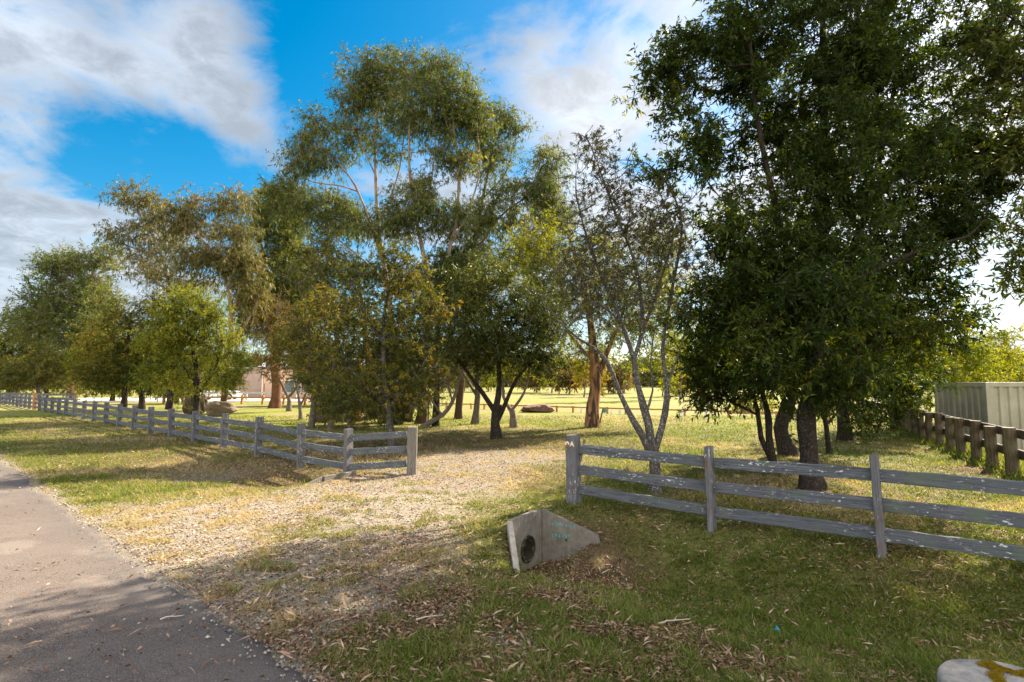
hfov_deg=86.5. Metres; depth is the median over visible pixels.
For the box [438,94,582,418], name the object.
tall gum tree
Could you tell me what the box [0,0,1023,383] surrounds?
sky
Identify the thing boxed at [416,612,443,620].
fallen twig
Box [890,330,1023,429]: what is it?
blackwood tree
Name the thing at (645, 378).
distant woodland
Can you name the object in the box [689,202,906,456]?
blackwood tree
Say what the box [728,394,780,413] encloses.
distant olive tree
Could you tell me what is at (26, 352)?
belt tree
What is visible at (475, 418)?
paddock edge tree
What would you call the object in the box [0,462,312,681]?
road
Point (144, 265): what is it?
bronze gum tree
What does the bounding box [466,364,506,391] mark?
distant light tree
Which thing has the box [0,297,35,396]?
distant dark tree
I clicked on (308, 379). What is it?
rusty shrub
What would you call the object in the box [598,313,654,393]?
distant olive tree
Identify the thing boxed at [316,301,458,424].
dark understorey tree
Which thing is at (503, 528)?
ground
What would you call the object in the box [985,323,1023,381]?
distant rounded tree
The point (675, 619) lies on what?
fallen twig
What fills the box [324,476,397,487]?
ground
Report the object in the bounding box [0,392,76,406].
raised grey fence
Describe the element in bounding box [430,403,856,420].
paddock fence
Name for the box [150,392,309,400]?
car park fence
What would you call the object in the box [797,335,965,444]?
blackwood tree
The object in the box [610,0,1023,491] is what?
blackwood tree
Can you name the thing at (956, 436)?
brown post fence
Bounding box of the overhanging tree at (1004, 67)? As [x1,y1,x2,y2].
[939,0,1023,312]
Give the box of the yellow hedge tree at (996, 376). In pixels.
[941,352,1023,381]
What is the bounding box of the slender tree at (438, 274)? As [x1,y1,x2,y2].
[394,243,493,425]
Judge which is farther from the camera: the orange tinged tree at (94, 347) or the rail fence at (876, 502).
the orange tinged tree at (94, 347)
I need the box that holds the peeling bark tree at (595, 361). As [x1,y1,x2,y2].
[499,202,697,427]
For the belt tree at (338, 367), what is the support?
on the ground at (554, 399)
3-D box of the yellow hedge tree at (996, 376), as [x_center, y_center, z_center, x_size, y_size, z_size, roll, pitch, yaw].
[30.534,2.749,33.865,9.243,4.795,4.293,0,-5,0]
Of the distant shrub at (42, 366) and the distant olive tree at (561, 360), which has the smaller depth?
the distant shrub at (42, 366)
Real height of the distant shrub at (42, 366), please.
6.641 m
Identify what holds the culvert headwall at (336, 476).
on the ground at (554, 399)
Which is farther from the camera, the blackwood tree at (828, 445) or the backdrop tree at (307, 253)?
the backdrop tree at (307, 253)
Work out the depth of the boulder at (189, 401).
29.93 m
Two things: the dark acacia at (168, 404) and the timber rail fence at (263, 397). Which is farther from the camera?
the timber rail fence at (263, 397)
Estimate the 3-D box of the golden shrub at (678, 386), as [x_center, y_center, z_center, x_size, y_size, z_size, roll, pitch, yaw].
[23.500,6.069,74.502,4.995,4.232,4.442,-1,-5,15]
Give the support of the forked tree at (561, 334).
on the ground at (554, 399)
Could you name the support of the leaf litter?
on the ground at (554, 399)
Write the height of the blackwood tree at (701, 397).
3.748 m
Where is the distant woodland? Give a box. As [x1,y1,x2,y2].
[0,347,1023,388]
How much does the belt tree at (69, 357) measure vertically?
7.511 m
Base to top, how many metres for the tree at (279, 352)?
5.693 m
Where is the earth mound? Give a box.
[520,404,554,412]
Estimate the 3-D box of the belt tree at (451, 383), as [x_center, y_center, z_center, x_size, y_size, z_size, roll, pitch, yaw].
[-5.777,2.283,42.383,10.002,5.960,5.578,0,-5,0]
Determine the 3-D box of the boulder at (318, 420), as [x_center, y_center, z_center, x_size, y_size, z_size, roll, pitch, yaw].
[-8.461,3.116,24.735,1.045,2.034,0.818,2,-5,-22]
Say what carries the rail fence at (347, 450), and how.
on the ground at (554, 399)
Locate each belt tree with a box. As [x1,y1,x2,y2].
[0,332,97,396]
[59,330,157,400]
[130,350,252,402]
[285,331,377,401]
[379,337,473,402]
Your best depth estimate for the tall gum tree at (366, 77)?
25.61 m
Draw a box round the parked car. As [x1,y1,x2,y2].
[200,388,241,399]
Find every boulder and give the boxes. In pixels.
[182,394,207,414]
[204,401,238,415]
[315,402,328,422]
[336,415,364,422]
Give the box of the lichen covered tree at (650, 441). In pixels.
[520,125,725,494]
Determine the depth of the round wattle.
25.67 m
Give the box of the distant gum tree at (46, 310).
[0,237,136,397]
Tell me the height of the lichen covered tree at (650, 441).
6.305 m
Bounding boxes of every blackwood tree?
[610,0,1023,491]
[668,307,836,460]
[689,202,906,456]
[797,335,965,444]
[800,345,879,453]
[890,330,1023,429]
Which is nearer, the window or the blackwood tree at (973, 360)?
the blackwood tree at (973, 360)
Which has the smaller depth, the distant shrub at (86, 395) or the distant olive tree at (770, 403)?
the distant olive tree at (770, 403)
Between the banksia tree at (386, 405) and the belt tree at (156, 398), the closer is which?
the banksia tree at (386, 405)
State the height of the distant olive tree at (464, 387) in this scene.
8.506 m
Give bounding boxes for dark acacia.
[109,332,200,409]
[430,249,579,439]
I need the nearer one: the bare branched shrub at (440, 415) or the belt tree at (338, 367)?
the bare branched shrub at (440, 415)
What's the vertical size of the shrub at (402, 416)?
2.497 m
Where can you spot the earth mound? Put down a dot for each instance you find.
(539, 408)
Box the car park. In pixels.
[11,398,309,401]
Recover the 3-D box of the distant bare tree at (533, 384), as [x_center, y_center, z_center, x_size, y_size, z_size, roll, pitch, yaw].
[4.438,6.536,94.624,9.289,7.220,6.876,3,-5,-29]
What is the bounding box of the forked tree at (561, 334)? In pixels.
[470,233,581,427]
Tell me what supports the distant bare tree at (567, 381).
on the ground at (554, 399)
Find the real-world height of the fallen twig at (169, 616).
0.021 m
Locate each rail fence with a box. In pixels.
[0,393,417,474]
[162,395,310,404]
[565,434,1023,561]
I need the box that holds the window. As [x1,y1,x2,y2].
[281,380,292,391]
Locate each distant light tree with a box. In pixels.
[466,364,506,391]
[621,337,685,396]
[652,265,697,398]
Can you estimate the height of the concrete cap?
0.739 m
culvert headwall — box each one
[302,471,355,485]
[507,509,599,573]
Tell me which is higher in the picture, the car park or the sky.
the sky
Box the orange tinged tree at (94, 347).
[61,286,169,407]
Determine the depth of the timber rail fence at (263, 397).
46.78 m
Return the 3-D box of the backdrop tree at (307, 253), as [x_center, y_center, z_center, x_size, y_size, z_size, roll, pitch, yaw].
[-6.098,-1.175,27.824,11.960,10.528,4.399,0,-5,0]
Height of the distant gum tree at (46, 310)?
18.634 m
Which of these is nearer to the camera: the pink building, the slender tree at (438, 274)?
the slender tree at (438, 274)
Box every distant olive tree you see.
[440,377,474,392]
[540,328,587,392]
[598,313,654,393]
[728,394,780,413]
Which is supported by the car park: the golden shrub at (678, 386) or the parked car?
the parked car
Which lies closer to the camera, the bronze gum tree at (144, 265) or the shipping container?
the shipping container
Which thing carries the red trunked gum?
on the ground at (554, 399)
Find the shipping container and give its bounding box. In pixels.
[934,382,1023,449]
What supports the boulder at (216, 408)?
on the ground at (554, 399)
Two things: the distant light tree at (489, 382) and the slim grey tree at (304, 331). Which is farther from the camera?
the distant light tree at (489, 382)
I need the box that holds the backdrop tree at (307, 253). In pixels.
[274,227,493,419]
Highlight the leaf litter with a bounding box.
[0,417,1023,681]
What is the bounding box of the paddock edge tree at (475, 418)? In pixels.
[417,272,506,424]
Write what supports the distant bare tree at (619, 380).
on the ground at (554, 399)
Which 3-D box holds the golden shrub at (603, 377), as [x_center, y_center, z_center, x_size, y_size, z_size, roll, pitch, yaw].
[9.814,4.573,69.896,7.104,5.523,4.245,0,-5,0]
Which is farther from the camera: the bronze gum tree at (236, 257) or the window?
the window
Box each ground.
[0,385,1023,681]
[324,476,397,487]
[436,504,523,532]
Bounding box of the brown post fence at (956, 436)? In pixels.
[900,407,1023,477]
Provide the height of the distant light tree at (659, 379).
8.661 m
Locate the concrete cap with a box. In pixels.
[937,659,1023,681]
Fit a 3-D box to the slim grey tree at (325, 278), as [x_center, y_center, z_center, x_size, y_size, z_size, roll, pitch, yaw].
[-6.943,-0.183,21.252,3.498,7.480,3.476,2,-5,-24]
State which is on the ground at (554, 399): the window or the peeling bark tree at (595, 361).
the peeling bark tree at (595, 361)
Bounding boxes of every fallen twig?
[160,614,182,619]
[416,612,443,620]
[658,617,689,623]
[827,651,852,657]
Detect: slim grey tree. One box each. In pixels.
[238,284,313,410]
[266,224,353,427]
[284,246,377,428]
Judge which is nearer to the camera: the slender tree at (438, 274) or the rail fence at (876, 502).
the rail fence at (876, 502)
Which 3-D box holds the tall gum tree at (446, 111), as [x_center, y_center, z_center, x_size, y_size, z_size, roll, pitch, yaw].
[-3.864,-5.277,24.746,7.147,18.261,4.603,0,-5,0]
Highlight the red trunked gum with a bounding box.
[212,180,332,407]
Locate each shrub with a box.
[0,339,94,400]
[21,370,118,397]
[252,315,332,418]
[285,350,403,428]
[398,393,416,421]
[411,327,475,426]
[570,358,615,396]
[670,371,696,395]
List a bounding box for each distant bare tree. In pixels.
[509,364,553,392]
[549,365,589,393]
[602,359,635,392]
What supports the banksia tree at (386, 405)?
on the ground at (554, 399)
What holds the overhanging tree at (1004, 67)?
on the ground at (554, 399)
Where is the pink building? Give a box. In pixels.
[184,357,361,396]
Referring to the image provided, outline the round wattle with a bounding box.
[117,279,257,420]
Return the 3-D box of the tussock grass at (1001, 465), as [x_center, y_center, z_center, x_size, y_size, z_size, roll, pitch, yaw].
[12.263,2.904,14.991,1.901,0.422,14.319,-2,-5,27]
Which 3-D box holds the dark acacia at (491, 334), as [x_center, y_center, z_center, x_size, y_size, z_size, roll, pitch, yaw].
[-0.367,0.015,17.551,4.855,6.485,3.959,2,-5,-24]
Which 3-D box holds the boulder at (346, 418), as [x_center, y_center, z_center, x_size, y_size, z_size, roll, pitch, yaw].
[-7.458,3.602,25.136,1.419,0.520,0.778,1,-5,-18]
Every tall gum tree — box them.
[243,40,433,410]
[345,36,504,423]
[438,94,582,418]
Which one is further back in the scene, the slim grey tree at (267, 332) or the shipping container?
the slim grey tree at (267, 332)
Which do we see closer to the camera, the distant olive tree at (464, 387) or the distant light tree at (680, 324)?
the distant light tree at (680, 324)
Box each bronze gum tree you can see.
[86,174,194,409]
[126,179,279,401]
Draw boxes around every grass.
[900,426,1023,480]
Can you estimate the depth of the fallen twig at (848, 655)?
3.91 m
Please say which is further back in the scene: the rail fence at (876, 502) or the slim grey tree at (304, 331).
the slim grey tree at (304, 331)
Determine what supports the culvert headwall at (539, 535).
on the ground at (554, 399)
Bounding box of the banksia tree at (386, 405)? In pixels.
[295,236,464,446]

